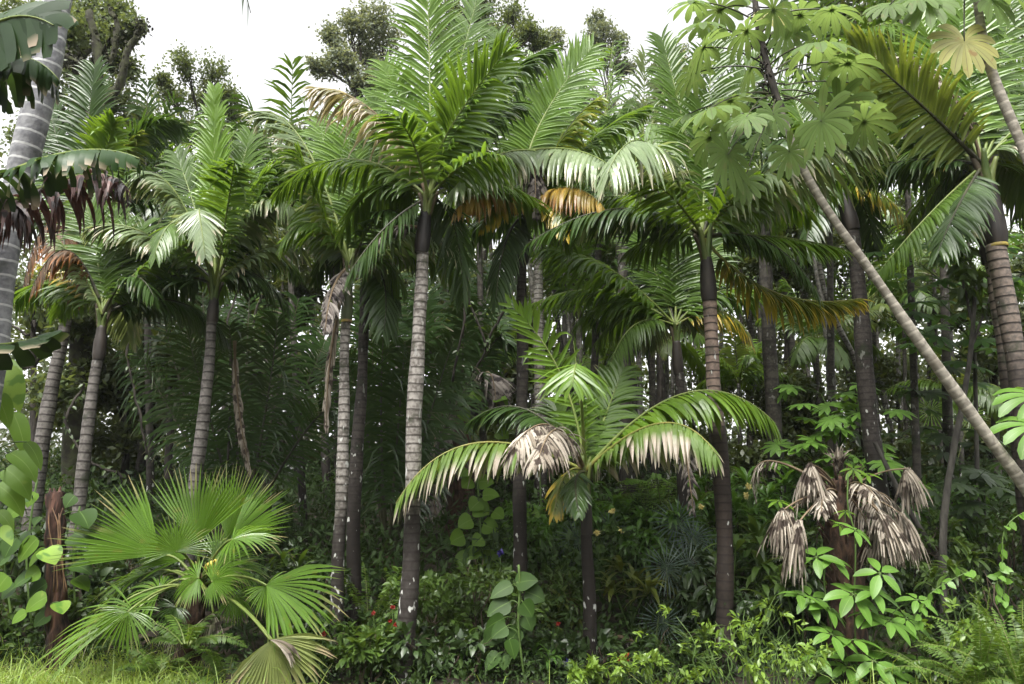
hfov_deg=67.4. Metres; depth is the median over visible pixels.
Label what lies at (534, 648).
broad leaf plant
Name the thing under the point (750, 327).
thin palm
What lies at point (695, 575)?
leafy shrub
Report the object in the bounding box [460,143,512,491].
thin palm
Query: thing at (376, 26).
broadleaf tree
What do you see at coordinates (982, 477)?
lobed leaf tree
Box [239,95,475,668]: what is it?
palm tree
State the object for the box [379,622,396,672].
flower
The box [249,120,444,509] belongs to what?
thin palm
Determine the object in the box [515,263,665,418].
understorey tree
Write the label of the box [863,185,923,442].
thin palm
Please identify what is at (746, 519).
flower
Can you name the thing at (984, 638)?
sword fern
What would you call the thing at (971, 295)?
slim tree
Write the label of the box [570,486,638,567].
broad leaf plant
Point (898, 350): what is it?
thin palm
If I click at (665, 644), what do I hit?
sword fern
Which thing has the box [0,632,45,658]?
sword fern
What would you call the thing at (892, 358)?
understorey tree
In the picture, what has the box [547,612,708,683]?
leafy shrub
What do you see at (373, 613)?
flower
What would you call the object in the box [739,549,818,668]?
broad leaf plant
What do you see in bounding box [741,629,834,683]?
leafy shrub
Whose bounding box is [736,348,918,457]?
understorey tree
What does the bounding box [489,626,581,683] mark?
leafy shrub
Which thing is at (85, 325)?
understorey tree
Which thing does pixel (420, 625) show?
leafy shrub
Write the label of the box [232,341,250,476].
hanging dead frond
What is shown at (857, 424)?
thin palm
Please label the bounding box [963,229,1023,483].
thin palm
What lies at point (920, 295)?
back palm
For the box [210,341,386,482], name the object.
understorey tree
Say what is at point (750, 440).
thin palm
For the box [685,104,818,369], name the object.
thin palm
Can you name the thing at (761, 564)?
broad leaf plant
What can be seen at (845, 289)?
understorey tree
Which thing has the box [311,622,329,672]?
flower
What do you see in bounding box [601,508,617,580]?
flower
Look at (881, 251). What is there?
thin palm
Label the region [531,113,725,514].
mossy palm
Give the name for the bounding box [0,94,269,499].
broadleaf tree
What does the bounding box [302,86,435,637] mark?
shadowed palm
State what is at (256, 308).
liana
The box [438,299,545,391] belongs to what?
back palm
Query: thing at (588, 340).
back palm
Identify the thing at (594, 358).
back palm
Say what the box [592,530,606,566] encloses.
flower
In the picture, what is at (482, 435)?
back palm
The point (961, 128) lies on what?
ringed palm
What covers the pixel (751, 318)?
thin palm
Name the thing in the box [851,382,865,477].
liana
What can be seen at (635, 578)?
broad leaf plant
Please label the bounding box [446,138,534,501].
thin palm
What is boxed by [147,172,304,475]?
understorey tree
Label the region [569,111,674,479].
thin palm
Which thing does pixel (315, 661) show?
flower
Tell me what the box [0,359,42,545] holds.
climbing vine
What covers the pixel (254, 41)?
sky
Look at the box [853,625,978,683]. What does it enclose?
leafy shrub
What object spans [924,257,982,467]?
thin palm
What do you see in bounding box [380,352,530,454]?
understorey tree
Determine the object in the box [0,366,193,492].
understorey tree
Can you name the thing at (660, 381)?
understorey tree
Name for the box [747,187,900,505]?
bleached leaning trunk
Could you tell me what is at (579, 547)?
star fan palm
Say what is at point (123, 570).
leafy shrub
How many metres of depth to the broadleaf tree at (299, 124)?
21.05 m
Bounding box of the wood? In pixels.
[0,115,1023,476]
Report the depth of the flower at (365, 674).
7.07 m
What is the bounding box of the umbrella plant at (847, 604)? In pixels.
[765,463,937,683]
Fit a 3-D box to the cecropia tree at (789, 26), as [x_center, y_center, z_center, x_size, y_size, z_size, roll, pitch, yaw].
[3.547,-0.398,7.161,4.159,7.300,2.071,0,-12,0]
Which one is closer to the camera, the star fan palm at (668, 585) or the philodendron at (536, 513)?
the star fan palm at (668, 585)
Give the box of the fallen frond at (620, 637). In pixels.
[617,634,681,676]
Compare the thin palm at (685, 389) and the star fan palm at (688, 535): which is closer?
the star fan palm at (688, 535)
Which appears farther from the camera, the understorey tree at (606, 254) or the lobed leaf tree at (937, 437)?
the understorey tree at (606, 254)
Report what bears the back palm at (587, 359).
on the ground at (436, 680)
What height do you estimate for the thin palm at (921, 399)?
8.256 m
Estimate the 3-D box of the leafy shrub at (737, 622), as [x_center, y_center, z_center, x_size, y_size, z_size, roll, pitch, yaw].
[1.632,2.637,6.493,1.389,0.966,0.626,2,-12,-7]
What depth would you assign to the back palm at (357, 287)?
14.97 m
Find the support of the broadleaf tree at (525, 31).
on the ground at (436, 680)
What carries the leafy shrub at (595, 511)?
on the ground at (436, 680)
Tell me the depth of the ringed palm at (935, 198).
9.11 m
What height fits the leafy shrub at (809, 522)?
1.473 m
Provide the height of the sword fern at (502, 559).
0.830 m
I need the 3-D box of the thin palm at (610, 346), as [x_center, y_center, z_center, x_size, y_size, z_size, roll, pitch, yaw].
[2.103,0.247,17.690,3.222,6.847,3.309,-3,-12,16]
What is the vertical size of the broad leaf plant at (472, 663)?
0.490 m
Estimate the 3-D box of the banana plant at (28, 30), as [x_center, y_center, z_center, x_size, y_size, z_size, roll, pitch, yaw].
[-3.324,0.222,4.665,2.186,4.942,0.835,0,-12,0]
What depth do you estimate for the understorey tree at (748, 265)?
17.33 m
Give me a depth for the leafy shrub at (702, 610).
8.23 m
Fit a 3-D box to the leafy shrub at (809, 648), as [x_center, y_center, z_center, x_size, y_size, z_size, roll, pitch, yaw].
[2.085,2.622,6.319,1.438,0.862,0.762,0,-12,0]
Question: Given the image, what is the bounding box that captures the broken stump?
[44,486,69,672]
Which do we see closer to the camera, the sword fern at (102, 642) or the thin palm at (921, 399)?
the sword fern at (102, 642)
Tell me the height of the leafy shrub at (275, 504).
1.480 m
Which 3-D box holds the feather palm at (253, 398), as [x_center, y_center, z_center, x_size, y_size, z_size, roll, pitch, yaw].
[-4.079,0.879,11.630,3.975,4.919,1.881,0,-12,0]
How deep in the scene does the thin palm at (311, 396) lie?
22.36 m
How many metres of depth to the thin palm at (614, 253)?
16.66 m
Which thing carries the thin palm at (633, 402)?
on the ground at (436, 680)
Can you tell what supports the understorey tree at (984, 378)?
on the ground at (436, 680)
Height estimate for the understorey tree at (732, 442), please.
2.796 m
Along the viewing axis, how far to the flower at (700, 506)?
9.96 m
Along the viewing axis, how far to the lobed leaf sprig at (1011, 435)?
6.81 m
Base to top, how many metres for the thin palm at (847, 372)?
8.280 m
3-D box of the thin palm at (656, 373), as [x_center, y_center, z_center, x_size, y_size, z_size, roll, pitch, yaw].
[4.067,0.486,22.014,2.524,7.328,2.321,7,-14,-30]
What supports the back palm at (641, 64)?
on the ground at (436, 680)
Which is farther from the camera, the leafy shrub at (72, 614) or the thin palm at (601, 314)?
the thin palm at (601, 314)
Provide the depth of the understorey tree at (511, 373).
16.09 m
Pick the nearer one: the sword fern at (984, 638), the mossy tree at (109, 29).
the sword fern at (984, 638)
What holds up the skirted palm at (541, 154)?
on the ground at (436, 680)
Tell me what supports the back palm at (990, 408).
on the ground at (436, 680)
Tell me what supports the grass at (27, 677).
on the ground at (436, 680)
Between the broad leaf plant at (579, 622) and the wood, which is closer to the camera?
the broad leaf plant at (579, 622)
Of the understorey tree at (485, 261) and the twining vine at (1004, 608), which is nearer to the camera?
the twining vine at (1004, 608)
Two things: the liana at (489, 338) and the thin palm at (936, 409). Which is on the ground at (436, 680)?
the thin palm at (936, 409)
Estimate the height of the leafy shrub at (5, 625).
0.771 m
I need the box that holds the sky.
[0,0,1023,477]
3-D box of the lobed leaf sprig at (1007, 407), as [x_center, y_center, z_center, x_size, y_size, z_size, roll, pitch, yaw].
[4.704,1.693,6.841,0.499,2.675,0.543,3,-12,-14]
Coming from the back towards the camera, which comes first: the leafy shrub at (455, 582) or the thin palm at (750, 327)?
the thin palm at (750, 327)
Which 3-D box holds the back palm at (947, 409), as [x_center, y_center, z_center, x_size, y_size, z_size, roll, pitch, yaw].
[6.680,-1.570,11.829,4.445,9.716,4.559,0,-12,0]
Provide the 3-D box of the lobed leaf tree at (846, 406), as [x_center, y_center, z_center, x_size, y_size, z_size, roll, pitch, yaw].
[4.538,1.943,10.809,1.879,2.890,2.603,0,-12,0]
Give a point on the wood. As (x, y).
(6, 435)
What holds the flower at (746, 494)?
on the ground at (436, 680)
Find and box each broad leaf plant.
[258,543,330,621]
[446,627,488,672]
[515,638,565,680]
[540,584,582,638]
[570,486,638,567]
[596,555,683,636]
[603,652,642,682]
[676,488,737,550]
[678,625,741,683]
[697,515,808,637]
[731,466,795,582]
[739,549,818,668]
[743,572,826,646]
[913,537,995,662]
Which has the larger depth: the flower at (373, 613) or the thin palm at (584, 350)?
the thin palm at (584, 350)
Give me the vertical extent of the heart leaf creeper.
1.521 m
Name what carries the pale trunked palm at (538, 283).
on the ground at (436, 680)
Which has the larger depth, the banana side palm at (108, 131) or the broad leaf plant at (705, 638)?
the banana side palm at (108, 131)
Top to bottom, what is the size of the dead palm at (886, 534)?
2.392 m
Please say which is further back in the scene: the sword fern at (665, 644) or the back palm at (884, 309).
the back palm at (884, 309)
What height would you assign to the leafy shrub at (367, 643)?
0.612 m
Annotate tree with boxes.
[0,0,153,517]
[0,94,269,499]
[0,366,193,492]
[10,261,112,441]
[59,320,200,507]
[107,280,232,494]
[146,39,250,473]
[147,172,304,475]
[189,253,337,488]
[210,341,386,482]
[234,109,321,474]
[247,191,338,495]
[303,0,413,483]
[353,249,502,353]
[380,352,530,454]
[415,0,558,433]
[425,253,553,497]
[445,399,615,502]
[497,282,608,428]
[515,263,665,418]
[526,25,660,346]
[532,177,628,349]
[580,6,640,343]
[598,404,742,470]
[603,245,740,471]
[643,43,692,474]
[661,419,824,497]
[667,0,1023,496]
[669,279,820,445]
[732,214,846,369]
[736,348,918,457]
[760,382,934,491]
[782,423,958,502]
[802,193,954,432]
[805,0,1023,449]
[822,344,939,442]
[846,365,1013,486]
[862,0,1023,163]
[864,220,1023,581]
[887,460,1017,600]
[900,335,1011,475]
[917,222,1023,504]
[938,228,991,639]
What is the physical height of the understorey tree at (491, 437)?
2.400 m
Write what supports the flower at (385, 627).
on the ground at (436, 680)
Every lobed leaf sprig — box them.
[990,416,1023,459]
[992,387,1023,422]
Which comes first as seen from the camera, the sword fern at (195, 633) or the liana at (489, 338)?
the sword fern at (195, 633)
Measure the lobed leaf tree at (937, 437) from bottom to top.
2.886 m
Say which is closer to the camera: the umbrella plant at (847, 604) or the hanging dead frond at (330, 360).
the umbrella plant at (847, 604)
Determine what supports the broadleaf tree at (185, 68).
on the ground at (436, 680)
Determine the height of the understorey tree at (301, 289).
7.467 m
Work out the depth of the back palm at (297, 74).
12.54 m
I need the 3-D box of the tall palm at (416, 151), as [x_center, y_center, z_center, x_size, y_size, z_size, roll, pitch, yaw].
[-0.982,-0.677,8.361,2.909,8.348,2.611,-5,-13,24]
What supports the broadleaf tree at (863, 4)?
on the ground at (436, 680)
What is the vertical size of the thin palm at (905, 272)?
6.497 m
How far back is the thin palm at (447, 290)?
16.05 m
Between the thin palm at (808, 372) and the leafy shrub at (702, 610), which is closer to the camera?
the leafy shrub at (702, 610)
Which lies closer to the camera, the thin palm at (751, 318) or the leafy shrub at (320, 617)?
the leafy shrub at (320, 617)
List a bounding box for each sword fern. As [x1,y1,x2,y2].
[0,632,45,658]
[31,623,132,655]
[115,645,200,678]
[134,611,247,648]
[170,640,246,683]
[319,562,421,628]
[455,522,530,575]
[616,616,681,683]
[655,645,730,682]
[858,630,1023,683]
[871,589,1023,683]
[909,613,1023,671]
[913,592,1023,683]
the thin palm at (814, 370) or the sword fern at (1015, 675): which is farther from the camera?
the thin palm at (814, 370)
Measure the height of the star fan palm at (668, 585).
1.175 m
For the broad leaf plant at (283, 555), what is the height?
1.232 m
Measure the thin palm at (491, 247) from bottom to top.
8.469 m
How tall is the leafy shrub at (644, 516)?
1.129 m
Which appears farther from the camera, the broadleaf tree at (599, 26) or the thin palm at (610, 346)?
the broadleaf tree at (599, 26)
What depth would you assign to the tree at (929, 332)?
10.65 m
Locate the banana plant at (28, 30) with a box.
[0,0,144,369]
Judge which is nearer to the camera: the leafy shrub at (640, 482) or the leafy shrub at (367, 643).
the leafy shrub at (367, 643)
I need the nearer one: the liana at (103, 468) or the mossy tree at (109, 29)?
the liana at (103, 468)
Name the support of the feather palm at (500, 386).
on the ground at (436, 680)
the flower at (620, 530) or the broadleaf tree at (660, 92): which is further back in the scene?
the broadleaf tree at (660, 92)
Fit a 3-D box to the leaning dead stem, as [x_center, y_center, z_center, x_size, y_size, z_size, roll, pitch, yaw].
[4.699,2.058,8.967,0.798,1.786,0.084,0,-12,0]
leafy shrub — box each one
[0,521,117,641]
[0,600,25,651]
[22,586,116,654]
[41,534,184,630]
[128,484,298,602]
[205,533,356,651]
[276,609,369,679]
[341,617,442,683]
[345,622,400,683]
[376,566,547,667]
[382,620,505,683]
[420,557,559,630]
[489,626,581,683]
[492,498,608,569]
[535,563,582,625]
[547,480,657,557]
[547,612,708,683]
[559,651,611,683]
[603,499,765,577]
[607,648,705,683]
[611,472,698,539]
[632,597,793,683]
[648,472,776,548]
[651,572,763,641]
[660,545,902,663]
[677,607,835,683]
[702,463,843,573]
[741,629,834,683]
[792,483,926,546]
[805,509,1004,619]
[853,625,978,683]
[870,475,1017,584]
[885,597,1017,683]
[888,504,1023,624]
[965,567,1023,641]
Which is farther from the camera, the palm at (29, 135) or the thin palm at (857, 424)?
the thin palm at (857, 424)
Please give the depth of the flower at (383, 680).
7.15 m
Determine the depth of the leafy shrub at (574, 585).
8.84 m
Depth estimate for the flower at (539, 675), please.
7.35 m
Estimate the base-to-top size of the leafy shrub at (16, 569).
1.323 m
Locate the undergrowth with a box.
[0,432,1023,683]
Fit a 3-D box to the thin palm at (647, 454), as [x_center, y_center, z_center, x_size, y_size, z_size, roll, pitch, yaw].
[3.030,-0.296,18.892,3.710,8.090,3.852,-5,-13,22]
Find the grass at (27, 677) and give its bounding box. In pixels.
[0,628,1023,683]
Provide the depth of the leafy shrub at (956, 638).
6.80 m
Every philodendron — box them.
[450,453,503,566]
[457,389,513,479]
[483,564,544,682]
[527,474,547,557]
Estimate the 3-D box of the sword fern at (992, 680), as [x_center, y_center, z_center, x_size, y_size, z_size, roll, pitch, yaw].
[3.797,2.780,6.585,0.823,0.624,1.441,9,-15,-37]
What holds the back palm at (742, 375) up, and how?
on the ground at (436, 680)
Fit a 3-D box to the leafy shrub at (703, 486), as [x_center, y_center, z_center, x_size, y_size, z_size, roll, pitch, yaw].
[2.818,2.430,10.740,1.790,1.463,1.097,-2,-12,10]
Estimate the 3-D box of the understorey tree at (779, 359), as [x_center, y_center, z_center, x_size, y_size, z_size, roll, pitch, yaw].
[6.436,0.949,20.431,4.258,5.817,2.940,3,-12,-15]
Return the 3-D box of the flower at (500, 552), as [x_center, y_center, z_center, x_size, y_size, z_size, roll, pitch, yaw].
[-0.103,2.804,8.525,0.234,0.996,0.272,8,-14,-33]
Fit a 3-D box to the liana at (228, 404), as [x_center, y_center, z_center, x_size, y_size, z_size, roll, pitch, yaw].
[-4.204,0.467,11.457,0.270,2.846,0.359,0,-12,0]
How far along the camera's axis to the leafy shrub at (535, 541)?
10.41 m
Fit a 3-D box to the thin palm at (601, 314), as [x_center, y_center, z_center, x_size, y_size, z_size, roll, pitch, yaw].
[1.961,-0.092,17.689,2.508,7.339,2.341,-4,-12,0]
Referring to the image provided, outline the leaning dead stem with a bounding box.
[873,441,957,595]
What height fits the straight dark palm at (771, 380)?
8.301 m
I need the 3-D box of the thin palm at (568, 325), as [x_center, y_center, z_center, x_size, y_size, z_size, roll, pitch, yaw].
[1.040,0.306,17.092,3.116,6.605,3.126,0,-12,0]
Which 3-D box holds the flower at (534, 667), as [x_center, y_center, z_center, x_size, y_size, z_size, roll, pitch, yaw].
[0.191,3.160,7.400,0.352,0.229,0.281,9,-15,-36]
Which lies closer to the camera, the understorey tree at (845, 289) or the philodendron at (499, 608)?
the philodendron at (499, 608)
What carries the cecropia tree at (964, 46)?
on the ground at (436, 680)
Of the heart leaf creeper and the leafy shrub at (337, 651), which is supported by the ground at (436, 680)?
the leafy shrub at (337, 651)
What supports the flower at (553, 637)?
on the ground at (436, 680)
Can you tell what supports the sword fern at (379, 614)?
on the ground at (436, 680)
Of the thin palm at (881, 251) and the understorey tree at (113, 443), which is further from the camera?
the thin palm at (881, 251)
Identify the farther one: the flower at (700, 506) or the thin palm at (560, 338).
the thin palm at (560, 338)
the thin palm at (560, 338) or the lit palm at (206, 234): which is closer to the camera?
the lit palm at (206, 234)
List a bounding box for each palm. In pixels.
[0,0,250,406]
[13,190,231,632]
[21,54,193,530]
[24,460,347,683]
[32,77,227,525]
[79,80,341,621]
[109,270,353,553]
[150,53,348,546]
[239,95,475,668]
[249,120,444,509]
[264,201,298,498]
[268,0,578,683]
[273,238,329,438]
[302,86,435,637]
[305,252,315,439]
[310,264,493,571]
[314,199,475,496]
[393,293,781,683]
[396,248,516,546]
[416,192,455,498]
[432,23,654,631]
[437,92,603,513]
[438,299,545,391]
[441,192,494,258]
[443,46,578,535]
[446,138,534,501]
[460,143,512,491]
[466,215,510,317]
[487,250,594,410]
[514,232,614,393]
[516,40,680,482]
[517,23,903,672]
[523,47,613,408]
[528,212,647,416]
[529,195,778,566]
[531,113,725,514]
[545,319,644,500]
[548,193,636,487]
[551,510,627,577]
[560,44,764,509]
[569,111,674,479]
[577,277,587,383]
[579,264,678,473]
[582,190,693,482]
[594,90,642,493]
[594,174,650,478]
[601,184,658,487]
[612,319,734,502]
[627,130,681,420]
[628,539,708,649]
[637,189,695,428]
[637,239,756,505]
[649,495,742,574]
[656,355,657,392]
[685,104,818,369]
[691,0,930,465]
[692,67,811,562]
[694,324,788,481]
[712,240,811,454]
[713,241,752,447]
[718,275,754,350]
[721,253,773,450]
[734,227,898,442]
[735,65,940,601]
[749,443,933,674]
[755,277,883,434]
[756,229,793,456]
[763,121,875,446]
[764,0,1023,516]
[774,268,850,427]
[788,0,1023,546]
[807,236,925,296]
[809,209,891,380]
[819,259,919,414]
[825,249,865,446]
[828,0,1023,511]
[832,64,1023,563]
[845,231,940,457]
[846,214,964,422]
[846,295,895,439]
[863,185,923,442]
[868,213,1012,489]
[872,187,928,437]
[884,328,1005,477]
[887,181,918,437]
[894,207,983,474]
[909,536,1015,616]
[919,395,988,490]
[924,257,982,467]
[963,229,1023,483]
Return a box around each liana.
[61,383,127,484]
[125,343,148,459]
[223,289,238,467]
[250,292,278,382]
[449,202,469,381]
[467,250,490,349]
[472,277,516,374]
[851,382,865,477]
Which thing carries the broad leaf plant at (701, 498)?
on the ground at (436, 680)
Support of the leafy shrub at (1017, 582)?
on the ground at (436, 680)
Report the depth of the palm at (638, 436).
7.51 m
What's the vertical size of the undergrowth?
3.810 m
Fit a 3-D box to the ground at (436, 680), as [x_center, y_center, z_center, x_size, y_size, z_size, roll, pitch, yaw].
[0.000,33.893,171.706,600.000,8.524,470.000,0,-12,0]
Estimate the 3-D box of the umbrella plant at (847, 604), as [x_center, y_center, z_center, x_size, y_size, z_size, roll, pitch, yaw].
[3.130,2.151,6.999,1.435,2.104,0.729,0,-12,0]
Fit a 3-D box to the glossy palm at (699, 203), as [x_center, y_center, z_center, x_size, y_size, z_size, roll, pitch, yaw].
[2.286,-0.390,8.186,4.463,7.640,3.427,0,-12,0]
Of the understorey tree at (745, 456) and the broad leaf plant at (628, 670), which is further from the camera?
the understorey tree at (745, 456)
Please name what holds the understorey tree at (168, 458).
on the ground at (436, 680)
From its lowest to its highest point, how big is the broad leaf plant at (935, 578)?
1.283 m
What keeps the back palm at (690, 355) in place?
on the ground at (436, 680)
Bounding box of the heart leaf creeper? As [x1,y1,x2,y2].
[0,479,101,628]
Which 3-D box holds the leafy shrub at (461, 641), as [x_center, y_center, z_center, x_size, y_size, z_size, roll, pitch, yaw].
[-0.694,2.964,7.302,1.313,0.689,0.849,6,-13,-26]
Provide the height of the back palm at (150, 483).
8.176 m
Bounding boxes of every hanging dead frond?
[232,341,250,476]
[322,300,341,433]
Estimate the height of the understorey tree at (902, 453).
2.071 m
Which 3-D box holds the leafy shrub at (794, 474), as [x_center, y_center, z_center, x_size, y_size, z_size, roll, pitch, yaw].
[3.589,2.447,10.421,2.017,1.613,1.140,-6,-13,25]
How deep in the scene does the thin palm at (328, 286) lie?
26.48 m
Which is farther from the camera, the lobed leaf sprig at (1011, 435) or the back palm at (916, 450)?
the back palm at (916, 450)
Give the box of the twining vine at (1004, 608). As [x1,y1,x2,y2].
[915,512,1023,630]
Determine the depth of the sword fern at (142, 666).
7.00 m
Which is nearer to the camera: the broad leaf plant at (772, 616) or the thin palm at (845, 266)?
the broad leaf plant at (772, 616)
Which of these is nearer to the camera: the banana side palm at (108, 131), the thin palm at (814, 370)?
the banana side palm at (108, 131)
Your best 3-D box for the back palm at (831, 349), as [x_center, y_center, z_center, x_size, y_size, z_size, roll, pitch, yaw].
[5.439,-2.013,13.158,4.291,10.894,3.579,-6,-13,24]
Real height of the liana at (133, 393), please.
2.238 m
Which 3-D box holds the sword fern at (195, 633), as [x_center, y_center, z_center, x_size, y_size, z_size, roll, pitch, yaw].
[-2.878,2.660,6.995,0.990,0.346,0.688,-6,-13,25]
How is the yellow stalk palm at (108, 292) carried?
on the ground at (436, 680)
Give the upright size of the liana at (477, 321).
2.611 m
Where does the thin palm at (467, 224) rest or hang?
on the ground at (436, 680)
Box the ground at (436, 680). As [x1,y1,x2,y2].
[0,474,1023,683]
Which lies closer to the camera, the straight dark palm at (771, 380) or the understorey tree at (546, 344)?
the straight dark palm at (771, 380)
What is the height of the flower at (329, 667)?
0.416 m
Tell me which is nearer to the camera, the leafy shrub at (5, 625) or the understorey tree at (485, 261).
the leafy shrub at (5, 625)
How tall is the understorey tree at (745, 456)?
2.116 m
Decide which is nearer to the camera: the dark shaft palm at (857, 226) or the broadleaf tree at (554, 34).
the dark shaft palm at (857, 226)
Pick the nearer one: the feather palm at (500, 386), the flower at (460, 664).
the flower at (460, 664)
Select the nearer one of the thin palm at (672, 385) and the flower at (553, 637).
the flower at (553, 637)
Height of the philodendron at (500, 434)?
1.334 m
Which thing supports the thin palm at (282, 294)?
on the ground at (436, 680)
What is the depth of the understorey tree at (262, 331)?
15.90 m
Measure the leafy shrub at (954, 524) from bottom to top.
1.359 m
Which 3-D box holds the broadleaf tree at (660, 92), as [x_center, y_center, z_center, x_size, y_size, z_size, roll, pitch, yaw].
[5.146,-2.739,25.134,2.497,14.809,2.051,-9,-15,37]
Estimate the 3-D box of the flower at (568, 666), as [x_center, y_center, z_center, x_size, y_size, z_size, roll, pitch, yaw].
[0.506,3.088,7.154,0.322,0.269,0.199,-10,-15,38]
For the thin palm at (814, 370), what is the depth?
18.45 m
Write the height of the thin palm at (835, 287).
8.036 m
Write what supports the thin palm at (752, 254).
on the ground at (436, 680)
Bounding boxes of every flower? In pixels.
[302,644,331,683]
[304,652,326,676]
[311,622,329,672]
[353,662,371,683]
[356,611,377,681]
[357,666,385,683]
[378,619,391,683]
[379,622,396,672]
[390,605,397,683]
[451,658,466,679]
[497,549,512,580]
[519,659,547,678]
[534,668,554,680]
[542,622,562,650]
[553,658,582,682]
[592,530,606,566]
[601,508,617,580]
[614,526,623,581]
[686,504,708,547]
[738,482,758,523]
[743,492,752,589]
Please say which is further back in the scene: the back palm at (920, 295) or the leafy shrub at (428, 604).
the back palm at (920, 295)
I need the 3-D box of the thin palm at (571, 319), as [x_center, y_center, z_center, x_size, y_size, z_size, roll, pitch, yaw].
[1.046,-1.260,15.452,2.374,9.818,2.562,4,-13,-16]
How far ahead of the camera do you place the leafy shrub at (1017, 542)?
8.86 m
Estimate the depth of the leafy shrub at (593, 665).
6.83 m
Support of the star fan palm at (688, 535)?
on the ground at (436, 680)
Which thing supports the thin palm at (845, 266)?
on the ground at (436, 680)
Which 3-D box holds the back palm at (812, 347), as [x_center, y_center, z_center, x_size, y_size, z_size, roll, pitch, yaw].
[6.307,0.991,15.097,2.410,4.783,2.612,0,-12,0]
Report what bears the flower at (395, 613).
on the ground at (436, 680)
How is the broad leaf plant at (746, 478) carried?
on the ground at (436, 680)
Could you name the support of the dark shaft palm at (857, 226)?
on the ground at (436, 680)
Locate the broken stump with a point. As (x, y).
(57, 591)
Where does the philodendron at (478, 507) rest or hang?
on the ground at (436, 680)
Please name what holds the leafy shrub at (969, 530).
on the ground at (436, 680)
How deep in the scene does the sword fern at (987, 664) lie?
6.35 m
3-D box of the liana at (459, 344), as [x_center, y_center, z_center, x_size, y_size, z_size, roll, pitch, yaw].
[-0.722,-0.864,11.179,0.304,2.929,0.227,-9,-15,37]
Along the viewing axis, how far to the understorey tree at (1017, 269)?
14.88 m
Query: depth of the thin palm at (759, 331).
16.60 m
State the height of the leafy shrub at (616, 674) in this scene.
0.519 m
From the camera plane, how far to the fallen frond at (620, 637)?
8.04 m
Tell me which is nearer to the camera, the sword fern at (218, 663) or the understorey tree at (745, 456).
the sword fern at (218, 663)
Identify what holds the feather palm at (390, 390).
on the ground at (436, 680)

